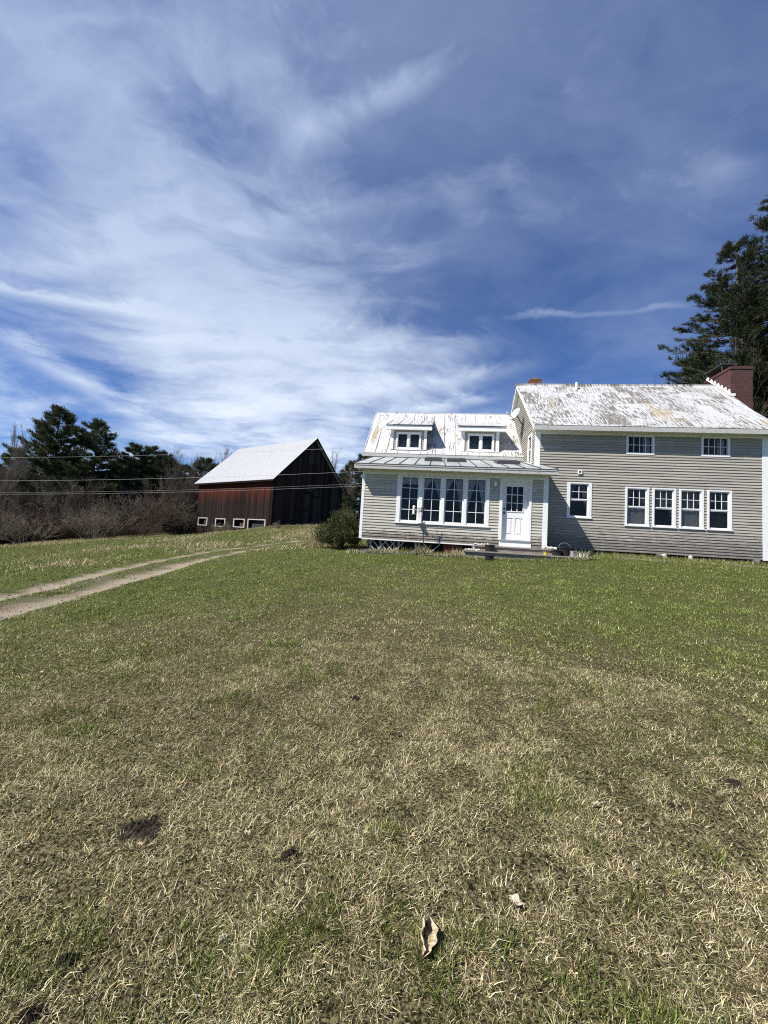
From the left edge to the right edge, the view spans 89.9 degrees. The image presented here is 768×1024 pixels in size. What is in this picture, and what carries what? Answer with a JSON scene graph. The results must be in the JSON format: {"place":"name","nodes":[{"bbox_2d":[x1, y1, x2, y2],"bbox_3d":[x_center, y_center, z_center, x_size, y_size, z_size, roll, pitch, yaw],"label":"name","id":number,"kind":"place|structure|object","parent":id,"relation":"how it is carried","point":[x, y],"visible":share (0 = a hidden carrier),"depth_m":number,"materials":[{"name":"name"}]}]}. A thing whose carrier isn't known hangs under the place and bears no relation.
{"place":"outdoors","nodes":[
{"label":"outdoors","id":0,"kind":"place"},
{"bbox_2d":[0,544,268,619],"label":"track gravel","id":1,"kind":"structure","parent":0,"point":[77,589],"depth_m":7.98,"materials":[{"name":"gravel"}]},
{"bbox_2d":[0,525,767,1023],"bbox_3d":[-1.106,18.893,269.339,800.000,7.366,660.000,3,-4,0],"label":"ground","id":2,"kind":"structure","parent":0,"point":[50,837],"depth_m":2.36,"materials":[{"name":"plant"}]},
{"bbox_2d":[0,469,26,541],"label":"bare tree","id":3,"kind":"object","parent":2,"relation":"on","point":[6,483],"visible":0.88,"depth_m":37.31,"materials":[{"name":"grey plant"}]},
{"bbox_2d":[0,445,32,540],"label":"bare tree","id":4,"kind":"object","parent":2,"relation":"on","point":[15,464],"visible":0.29,"depth_m":41.14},
{"bbox_2d":[0,514,33,543],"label":"bare shrub","id":5,"kind":"object","parent":2,"relation":"on","point":[8,531],"visible":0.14,"depth_m":35.24,"materials":[{"name":"brown plant"}]},
{"bbox_2d":[0,446,36,501],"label":"pine tree","id":6,"kind":"object","parent":2,"relation":"on","point":[3,455],"visible":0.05,"depth_m":49.74,"materials":[{"name":"green plant"}]},
{"bbox_2d":[0,464,38,514],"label":"bare tree","id":7,"kind":"object","parent":2,"relation":"on","point":[16,487],"visible":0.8,"depth_m":38.50,"materials":[{"name":"plant"}]},
{"bbox_2d":[2,478,38,516],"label":"bare tree","id":8,"kind":"object","parent":2,"relation":"on","point":[17,494],"visible":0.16,"depth_m":40.55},
{"bbox_2d":[10,421,32,509],"bbox_3d":[-37.170,-3.040,38.943,2.318,12.451,1.932,4,-4,-17],"label":"bare tree","id":9,"kind":"object","parent":2,"relation":"on","point":[13,441],"visible":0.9,"depth_m":39.00,"materials":[{"name":"grey plant"}]},
{"bbox_2d":[0,491,54,543],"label":"bare shrub","id":10,"kind":"object","parent":2,"relation":"on","point":[7,512],"visible":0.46,"depth_m":35.32,"materials":[{"name":"plant"}]},
{"bbox_2d":[18,490,44,539],"bbox_3d":[-34.986,0.264,38.303,1.705,5.392,2.046,4,-4,-16],"label":"bare tree","id":11,"kind":"object","parent":2,"relation":"on","point":[31,509],"visible":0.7,"depth_m":38.35,"materials":[{"name":"grey plant"}]},
{"bbox_2d":[15,1003,48,1023],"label":"soil patch","id":12,"kind":"object","parent":2,"relation":"on","point":[27,1014],"visible":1,"depth_m":1.14,"materials":[{"name":"soil"}]},
{"bbox_2d":[0,509,67,543],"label":"bare shrub","id":13,"kind":"object","parent":2,"relation":"on","point":[11,527],"visible":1,"depth_m":33.37,"materials":[{"name":"plant"}]},
{"bbox_2d":[0,495,71,540],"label":"bare shrub","id":14,"kind":"object","parent":2,"relation":"on","point":[24,514],"visible":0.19,"depth_m":37.56,"materials":[{"name":"brown plant"}]},
{"bbox_2d":[22,474,63,539],"bbox_3d":[-34.593,-0.532,38.797,2.958,7.076,3.208,2,-4,23],"label":"bare tree","id":15,"kind":"object","parent":2,"relation":"on","point":[45,489],"visible":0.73,"depth_m":38.92,"materials":[{"name":"plant"}]},
{"bbox_2d":[22,518,67,540],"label":"bare shrub","id":16,"kind":"object","parent":2,"relation":"on","point":[44,533],"visible":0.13,"depth_m":37.90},
{"bbox_2d":[11,509,82,539],"bbox_3d":[-32.772,1.052,38.350,6.559,3.604,7.291,4,-4,-6],"label":"bare shrub","id":17,"kind":"object","parent":2,"relation":"on","point":[47,524],"visible":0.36,"depth_m":36.89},
{"bbox_2d":[37,489,62,539],"bbox_3d":[-33.372,0.328,38.428,1.796,5.153,3.017,3,-4,1],"label":"bare tree","id":18,"kind":"object","parent":2,"relation":"on","point":[48,509],"visible":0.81,"depth_m":38.08,"materials":[{"name":"grey plant"}]},
{"bbox_2d":[42,472,72,509],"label":"bare tree","id":19,"kind":"object","parent":2,"relation":"on","point":[52,473],"visible":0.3,"depth_m":40.43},
{"bbox_2d":[34,477,82,537],"bbox_3d":[-33.886,-0.545,39.825,4.012,6.752,2.388,6,-5,-36],"label":"bare tree","id":20,"kind":"object","parent":2,"relation":"on","point":[60,492],"visible":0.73,"depth_m":39.91,"materials":[{"name":"grey plant"}]},
{"bbox_2d":[42,510,82,538],"bbox_3d":[-31.233,1.335,39.129,5.332,2.930,5.927,3,-4,3],"label":"bare shrub","id":21,"kind":"object","parent":2,"relation":"on","point":[61,526],"visible":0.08,"depth_m":37.55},
{"bbox_2d":[0,403,127,515],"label":"pine tree","id":22,"kind":"object","parent":2,"relation":"on","point":[75,465],"visible":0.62,"depth_m":42.86,"materials":[{"name":"green plant"}]},
{"bbox_2d":[28,511,99,538],"bbox_3d":[-30.485,1.189,37.423,5.717,3.141,6.355,5,-4,-21],"label":"bare shrub","id":23,"kind":"object","parent":2,"relation":"on","point":[66,528],"visible":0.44,"depth_m":36.18,"materials":[{"name":"plant"}]},
{"bbox_2d":[52,951,79,973],"bbox_3d":[-1.056,1.486,1.277,0.087,0.046,0.065,3,-4,0],"label":"soil patch","id":24,"kind":"object","parent":2,"relation":"on","point":[61,959],"visible":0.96,"depth_m":1.27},
{"bbox_2d":[44,483,92,516],"bbox_3d":[-31.927,-0.225,38.852,3.747,5.913,2.231,7,-5,-41],"label":"bare tree","id":25,"kind":"object","parent":2,"relation":"on","point":[72,496],"visible":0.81,"depth_m":38.84,"materials":[{"name":"grey plant"}]},
{"bbox_2d":[41,503,120,537],"bbox_3d":[-30.626,0.702,38.998,6.505,4.131,6.679,6,-4,-33],"label":"bare shrub","id":26,"kind":"object","parent":2,"relation":"on","point":[59,524],"visible":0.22,"depth_m":37.41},
{"bbox_2d":[63,477,106,515],"bbox_3d":[-30.912,-0.738,39.087,2.980,7.020,4.448,2,-4,17],"label":"bare tree","id":27,"kind":"object","parent":2,"relation":"on","point":[93,495],"visible":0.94,"depth_m":39.45,"materials":[{"name":"plant"}]},
{"bbox_2d":[46,491,145,535],"bbox_3d":[-28.030,0.295,38.992,7.410,4.706,7.607,4,-4,-8],"label":"bare shrub","id":28,"kind":"object","parent":2,"relation":"on","point":[114,510],"visible":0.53,"depth_m":37.86,"materials":[{"name":"plant"}]},
{"bbox_2d":[60,499,136,539],"bbox_3d":[-26.691,0.738,35.066,6.243,3.801,5.381,2,-4,23],"label":"bare shrub","id":29,"kind":"object","parent":2,"relation":"on","point":[98,523],"visible":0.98,"depth_m":34.76,"materials":[{"name":"plant"}]},
{"bbox_2d":[72,506,133,534],"bbox_3d":[-28.367,0.970,39.677,5.498,3.376,5.333,4,-4,-16],"label":"bare shrub","id":30,"kind":"object","parent":2,"relation":"on","point":[107,518],"visible":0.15,"depth_m":38.93,"materials":[{"name":"brown plant"}]},
{"bbox_2d":[83,507,153,534],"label":"bare shrub","id":31,"kind":"object","parent":2,"relation":"on","point":[141,518],"visible":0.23,"depth_m":40.09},
{"bbox_2d":[78,490,166,533],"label":"bare shrub","id":32,"kind":"object","parent":2,"relation":"on","point":[123,506],"visible":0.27,"depth_m":41.39,"materials":[{"name":"brown plant"}]},
{"bbox_2d":[119,482,134,508],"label":"bare tree","id":33,"kind":"object","parent":2,"relation":"on","point":[121,488],"visible":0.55,"depth_m":45.29,"materials":[{"name":"grey plant"}]},
{"bbox_2d":[99,441,174,529],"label":"pine tree","id":34,"kind":"object","parent":2,"relation":"on","point":[141,472],"visible":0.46,"depth_m":46.78,"materials":[{"name":"green plant"}]},
{"bbox_2d":[111,519,166,536],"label":"bare shrub","id":35,"kind":"object","parent":2,"relation":"on","point":[140,526],"visible":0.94,"depth_m":38.05,"materials":[{"name":"plant"}]},
{"bbox_2d":[117,814,161,842],"bbox_3d":[-1.159,1.506,1.835,0.219,0.050,0.168,3,-4,0],"label":"soil patch","id":36,"kind":"object","parent":2,"relation":"on","point":[145,828],"visible":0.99,"depth_m":1.82,"materials":[{"name":"soil"}]},
{"bbox_2d":[91,488,198,532],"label":"bare shrub","id":37,"kind":"object","parent":2,"relation":"on","point":[168,518],"visible":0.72,"depth_m":41.74,"materials":[{"name":"plant"}]},
{"bbox_2d":[137,487,161,509],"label":"bare tree","id":38,"kind":"object","parent":2,"relation":"on","point":[150,498],"visible":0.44,"depth_m":43.65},
{"bbox_2d":[140,478,167,512],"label":"bare tree","id":39,"kind":"object","parent":2,"relation":"on","point":[147,486],"visible":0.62,"depth_m":44.28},
{"bbox_2d":[122,497,187,531],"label":"bare shrub","id":40,"kind":"object","parent":2,"relation":"on","point":[175,513],"visible":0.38,"depth_m":42.02,"materials":[{"name":"brown plant"}]},
{"bbox_2d":[157,477,174,510],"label":"bare tree","id":41,"kind":"object","parent":2,"relation":"on","point":[166,494],"visible":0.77,"depth_m":44.99,"materials":[{"name":"brown plant"}]},
{"bbox_2d":[155,450,181,508],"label":"tree","id":42,"kind":"object","parent":2,"relation":"on","point":[170,460],"visible":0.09,"depth_m":51.96,"materials":[{"name":"grey plant"}]},
{"bbox_2d":[161,444,186,505],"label":"bare tree","id":43,"kind":"object","parent":2,"relation":"on","point":[176,474],"visible":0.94,"depth_m":46.28,"materials":[{"name":"plant"}]},
{"bbox_2d":[165,467,190,528],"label":"bare tree","id":44,"kind":"object","parent":2,"relation":"on","point":[183,475],"visible":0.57,"depth_m":46.81,"materials":[{"name":"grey plant"}]},
{"bbox_2d":[160,512,195,532],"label":"bare shrub","id":45,"kind":"object","parent":2,"relation":"on","point":[181,525],"visible":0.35,"depth_m":43.88,"materials":[{"name":"brown plant"}]},
{"bbox_2d":[163,510,195,532],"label":"bare shrub","id":46,"kind":"object","parent":2,"relation":"on","point":[183,521],"visible":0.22,"depth_m":45.14,"materials":[{"name":"brown plant"}]},
{"bbox_2d":[169,484,192,516],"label":"bare tree","id":47,"kind":"object","parent":2,"relation":"on","point":[175,492],"visible":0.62,"depth_m":44.66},
{"bbox_2d":[170,463,192,506],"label":"pine tree","id":48,"kind":"object","parent":2,"relation":"on","point":[188,467],"visible":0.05,"depth_m":56.56,"materials":[{"name":"green plant"}]},
{"bbox_2d":[0,523,367,575],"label":"field grass","id":49,"kind":"structure","parent":2,"relation":"on","point":[62,562],"depth_m":20.65,"materials":[{"name":"plant"}]},
{"bbox_2d":[170,472,200,529],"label":"bare tree","id":50,"kind":"object","parent":2,"relation":"on","point":[187,493],"visible":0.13,"depth_m":52.16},
{"bbox_2d":[177,473,195,532],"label":"bare tree","id":51,"kind":"object","parent":2,"relation":"on","point":[185,489],"visible":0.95,"depth_m":43.90,"materials":[{"name":"grey plant"}]},
{"bbox_2d":[177,498,197,531],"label":"bare shrub","id":52,"kind":"object","parent":2,"relation":"on","point":[195,502],"visible":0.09,"depth_m":49.07,"materials":[{"name":"brown plant"}]},
{"bbox_2d":[178,467,204,529],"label":"bare tree","id":53,"kind":"object","parent":2,"relation":"on","point":[196,488],"visible":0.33,"depth_m":51.36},
{"bbox_2d":[183,453,202,513],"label":"bare tree","id":54,"kind":"object","parent":2,"relation":"on","point":[192,473],"visible":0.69,"depth_m":49.48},
{"bbox_2d":[176,456,216,529],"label":"pine tree","id":55,"kind":"object","parent":2,"relation":"on","point":[208,460],"visible":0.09,"depth_m":54.90,"materials":[{"name":"green plant"}]},
{"bbox_2d":[182,463,218,513],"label":"pine tree","id":56,"kind":"object","parent":2,"relation":"on","point":[211,466],"visible":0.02,"depth_m":53.75,"materials":[{"name":"green plant"}]},
{"bbox_2d":[218,933,225,944],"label":"dead leaf","id":57,"kind":"object","parent":2,"relation":"on","point":[221,939],"visible":1,"depth_m":1.33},
{"bbox_2d":[209,522,236,532],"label":"dry bush","id":58,"kind":"object","parent":2,"relation":"on","point":[223,528],"visible":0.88,"depth_m":36.25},
{"bbox_2d":[215,447,231,462],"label":"bare tree","id":59,"kind":"object","parent":2,"relation":"on","point":[227,450],"visible":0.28,"depth_m":51.72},
{"bbox_2d":[194,438,359,533],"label":"barn","id":60,"kind":"structure","parent":2,"relation":"on","point":[252,502],"depth_m":40.03,"materials":[{"name":"weathered dark red-brown wood boards"},{"name":"ribbed white metal"}]},
{"bbox_2d":[233,518,244,527],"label":"window","id":61,"kind":"structure","parent":60,"relation":"in","point":[242,525],"depth_m":38.70,"materials":[{"name":"white wood"}]},
{"bbox_2d":[247,519,265,528],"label":"window","id":62,"kind":"structure","parent":60,"relation":"in","point":[253,525],"depth_m":37.22,"materials":[{"name":"white wood"}]},
{"bbox_2d":[295,490,322,524],"bbox_3d":[-7.733,-0.318,39.871,0.071,3.480,3.800,1,-5,35],"label":"door","id":63,"kind":"structure","parent":60,"relation":"in","point":[308,506],"depth_m":39.74,"materials":[{"name":"wood"}]},
{"bbox_2d":[267,520,293,527],"bbox_3d":[-9.283,1.254,34.450,2.791,1.048,2.593,3,-4,0],"label":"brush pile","id":64,"kind":"object","parent":2,"relation":"on","point":[276,525],"visible":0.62,"depth_m":34.28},
{"bbox_2d":[279,847,302,862],"bbox_3d":[-0.405,1.506,1.692,0.104,0.049,0.082,3,-4,0],"label":"soil patch","id":65,"kind":"object","parent":2,"relation":"on","point":[289,852],"visible":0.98,"depth_m":1.68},
{"bbox_2d":[307,540,330,547],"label":"dead weed","id":66,"kind":"object","parent":2,"relation":"on","point":[316,543],"visible":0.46,"depth_m":15.46,"materials":[{"name":"beige plant"}]},
{"bbox_2d":[328,447,342,469],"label":"bare tree","id":67,"kind":"object","parent":2,"relation":"on","point":[335,466],"visible":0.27,"depth_m":56.14,"materials":[{"name":"grey plant"}]},
{"bbox_2d":[312,503,361,549],"bbox_3d":[-1.641,0.611,14.934,2.101,1.969,2.464,6,-5,-36],"label":"evergreen shrub","id":68,"kind":"object","parent":2,"relation":"on","point":[340,530],"visible":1,"depth_m":14.52,"materials":[{"name":"green plant"}]},
{"bbox_2d":[337,468,355,511],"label":"pine tree","id":69,"kind":"object","parent":2,"relation":"on","point":[340,474],"visible":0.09,"depth_m":51.88,"materials":[{"name":"green plant"}]},
{"bbox_2d":[339,459,362,518],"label":"pine tree","id":70,"kind":"object","parent":2,"relation":"on","point":[358,493],"visible":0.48,"depth_m":47.82,"materials":[{"name":"green plant"}]},
{"bbox_2d":[344,463,361,513],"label":"bare tree","id":71,"kind":"object","parent":2,"relation":"on","point":[351,484],"visible":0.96,"depth_m":44.14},
{"bbox_2d":[349,695,359,700],"bbox_3d":[-0.238,1.513,3.129,0.106,0.048,0.085,3,-4,0],"label":"soil patch","id":72,"kind":"object","parent":2,"relation":"on","point":[355,697],"visible":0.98,"depth_m":3.11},
{"bbox_2d":[342,454,369,524],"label":"pine tree","id":73,"kind":"object","parent":2,"relation":"on","point":[360,456],"visible":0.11,"depth_m":50.03,"materials":[{"name":"green plant"}]},
{"bbox_2d":[414,506,424,546],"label":"sapling","id":74,"kind":"object","parent":2,"relation":"on","point":[423,508],"visible":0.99,"depth_m":13.25,"materials":[{"name":"plant"}]},
{"bbox_2d":[415,545,430,553],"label":"dead plant","id":75,"kind":"object","parent":2,"relation":"on","point":[422,550],"visible":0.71,"depth_m":12.96,"materials":[{"name":"beige plant"}]},
{"bbox_2d":[420,914,438,957],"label":"dead leaf","id":76,"kind":"object","parent":2,"relation":"on","point":[432,927],"visible":1,"depth_m":1.35,"materials":[{"name":"plant"}]},
{"bbox_2d":[445,547,463,557],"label":"dead plant","id":77,"kind":"object","parent":2,"relation":"on","point":[456,554],"visible":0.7,"depth_m":12.65,"materials":[{"name":"beige plant"}]},
{"bbox_2d":[509,893,525,908],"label":"dead leaf","id":78,"kind":"object","parent":2,"relation":"on","point":[515,899],"visible":1,"depth_m":1.50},
{"bbox_2d":[462,545,575,559],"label":"porch steps","id":79,"kind":"structure","parent":2,"relation":"on","point":[517,552],"depth_m":12.61,"materials":[{"name":"grey wood"}]},
{"bbox_2d":[484,544,494,551],"bbox_3d":[3.517,1.202,12.797,0.368,0.220,0.364,3,-4,7],"label":"flower pot","id":80,"kind":"object","parent":79,"relation":"on","point":[489,548],"visible":0.94,"depth_m":12.66,"materials":[{"name":"black plastic"}]},
{"bbox_2d":[558,543,570,555],"bbox_3d":[5.872,1.216,12.514,0.382,0.429,0.374,3,-4,7],"label":"bucket","id":81,"kind":"object","parent":79,"relation":"on","point":[565,551],"visible":0.94,"depth_m":12.38,"materials":[{"name":"black plastic"}]},
{"bbox_2d":[346,548,767,565],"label":"wall grass","id":82,"kind":"structure","parent":2,"relation":"on","point":[353,551],"depth_m":13.10,"materials":[{"name":"plant"}]},
{"bbox_2d":[354,363,767,563],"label":"farmhouse","id":83,"kind":"object","parent":2,"relation":"on","point":[675,469],"visible":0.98,"depth_m":14.27,"materials":[{"name":"beige paint"}]},
{"bbox_2d":[18,447,356,457],"bbox_3d":[-20.161,-3.455,21.928,39.698,1.326,0.008,3,-4,9],"label":"power line","id":84,"kind":"object","parent":83,"relation":"attached to","point":[174,454],"visible":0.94,"depth_m":20.42,"materials":[{"name":"metal"}]},
{"bbox_2d":[41,471,361,480],"bbox_3d":[-20.103,-2.137,21.967,39.457,1.640,0.010,3,-4,9],"label":"power line","id":85,"kind":"object","parent":83,"relation":"attached to","point":[197,477],"visible":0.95,"depth_m":20.31,"materials":[{"name":"metal"}]},
{"bbox_2d":[399,476,419,522],"bbox_3d":[0.929,-0.458,13.944,0.658,1.681,0.125,3,-4,7],"label":"window","id":86,"kind":"structure","parent":83,"relation":"in","point":[411,480],"depth_m":13.91,"materials":[{"name":"white paint"}]},
{"bbox_2d":[421,477,441,523],"bbox_3d":[1.716,-0.419,13.841,0.668,1.681,0.125,3,-4,7],"label":"window","id":87,"kind":"structure","parent":83,"relation":"in","point":[426,480],"depth_m":13.83,"materials":[{"name":"white paint"}]},
{"bbox_2d":[443,477,464,524],"bbox_3d":[2.494,-0.380,13.738,0.678,1.681,0.125,3,-4,7],"label":"window","id":88,"kind":"structure","parent":83,"relation":"in","point":[448,481],"depth_m":13.74,"materials":[{"name":"white paint"}]},
{"bbox_2d":[466,478,486,525],"bbox_3d":[3.266,-0.342,13.636,0.678,1.681,0.125,3,-4,7],"label":"window","id":89,"kind":"structure","parent":83,"relation":"in","point":[471,482],"depth_m":13.64,"materials":[{"name":"white paint"}]},
{"bbox_2d":[506,408,523,424],"bbox_3d":[5.820,-4.261,17.092,0.823,0.777,0.511,3,-4,7],"label":"satellite dish","id":90,"kind":"object","parent":83,"relation":"attached to","point":[514,414],"visible":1,"depth_m":17.09,"materials":[{"name":"paint"}]},
{"bbox_2d":[502,482,527,540],"bbox_3d":[4.579,-0.028,13.459,0.826,2.006,0.108,3,-4,7],"label":"door","id":91,"kind":"structure","parent":83,"relation":"in","point":[514,523],"depth_m":13.46,"materials":[{"name":"white paint"}]},
{"bbox_2d":[527,432,532,463],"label":"window","id":92,"kind":"structure","parent":83,"relation":"in","point":[529,460],"depth_m":15.91,"materials":[{"name":"white paint"}]},
{"bbox_2d":[566,482,591,518],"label":"window","id":93,"kind":"structure","parent":83,"relation":"in","point":[586,488],"depth_m":14.48,"materials":[{"name":"white paint"}]},
{"bbox_2d":[624,487,649,526],"bbox_3d":[9.330,-0.187,14.244,0.860,1.457,0.220,3,-4,7],"label":"window","id":94,"kind":"structure","parent":83,"relation":"in","point":[638,516],"depth_m":14.24,"materials":[{"name":"white paint"}]},
{"bbox_2d":[626,434,654,454],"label":"window","id":95,"kind":"structure","parent":83,"relation":"in","point":[646,445],"depth_m":14.34,"materials":[{"name":"white paint"}]},
{"bbox_2d":[652,488,676,528],"bbox_3d":[10.243,-0.141,14.137,0.840,1.457,0.247,3,-4,7],"label":"window","id":96,"kind":"structure","parent":83,"relation":"in","point":[662,498],"depth_m":14.11,"materials":[{"name":"white paint"}]},
{"bbox_2d":[678,489,704,529],"bbox_3d":[11.144,-0.096,14.018,0.860,1.457,0.247,3,-4,7],"label":"window","id":97,"kind":"structure","parent":83,"relation":"in","point":[691,501],"depth_m":14.01,"materials":[{"name":"white paint"}]},
{"bbox_2d":[701,436,729,456],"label":"window","id":98,"kind":"structure","parent":83,"relation":"in","point":[720,443],"depth_m":14.01,"materials":[{"name":"white paint"}]},
{"bbox_2d":[707,490,732,530],"bbox_3d":[12.058,-0.051,13.884,0.850,1.457,0.220,3,-4,7],"label":"window","id":99,"kind":"structure","parent":83,"relation":"in","point":[718,520],"depth_m":13.88,"materials":[{"name":"white paint"}]},
{"bbox_2d":[568,967,578,981],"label":"dead leaf","id":100,"kind":"object","parent":2,"relation":"on","point":[575,973],"visible":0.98,"depth_m":1.28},
{"bbox_2d":[573,549,590,560],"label":"dead plant","id":101,"kind":"object","parent":2,"relation":"on","point":[581,556],"visible":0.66,"depth_m":12.02,"materials":[{"name":"beige plant"}]},
{"bbox_2d":[665,801,685,814],"bbox_3d":[1.553,1.575,2.053,0.107,0.047,0.079,4,-4,-16],"label":"soil patch","id":102,"kind":"object","parent":2,"relation":"on","point":[678,807],"visible":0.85,"depth_m":2.04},
{"bbox_2d":[677,347,733,384],"bbox_3d":[30.353,-5.889,36.757,13.868,20.709,12.865,7,-5,-42],"label":"pine tree","id":103,"kind":"object","parent":2,"relation":"on","point":[686,357],"visible":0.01,"depth_m":36.59,"materials":[{"name":"green plant"}]},
{"bbox_2d":[657,237,767,416],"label":"pine tree","id":104,"kind":"object","parent":2,"relation":"on","point":[699,343],"visible":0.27,"depth_m":27.53,"materials":[{"name":"green plant"}]},
{"bbox_2d":[681,195,767,418],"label":"pine tree","id":105,"kind":"object","parent":2,"relation":"on","point":[761,223],"visible":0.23,"depth_m":26.56,"materials":[{"name":"green plant"}]},
{"bbox_2d":[724,778,741,786],"bbox_3d":[2.064,1.597,2.266,0.102,0.044,0.066,3,-4,0],"label":"soil patch","id":106,"kind":"object","parent":2,"relation":"on","point":[734,783],"visible":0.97,"depth_m":2.26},
{"bbox_2d":[715,312,767,415],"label":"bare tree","id":107,"kind":"object","parent":2,"relation":"on","point":[747,361],"visible":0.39,"depth_m":24.35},
{"bbox_2d":[0,0,767,519],"label":"sky","id":108,"kind":"structure","parent":0,"point":[235,225],"materials":[{"name":"blue"}]},
{"bbox_2d":[551,550,560,555],"bbox_3d":[5.572,1.323,12.424,0.326,0.170,0.322,3,-4,7],"label":"bucket","id":109,"kind":"object","parent":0,"point":[556,552],"visible":0.95,"depth_m":12.31,"materials":[{"name":"black plastic"}]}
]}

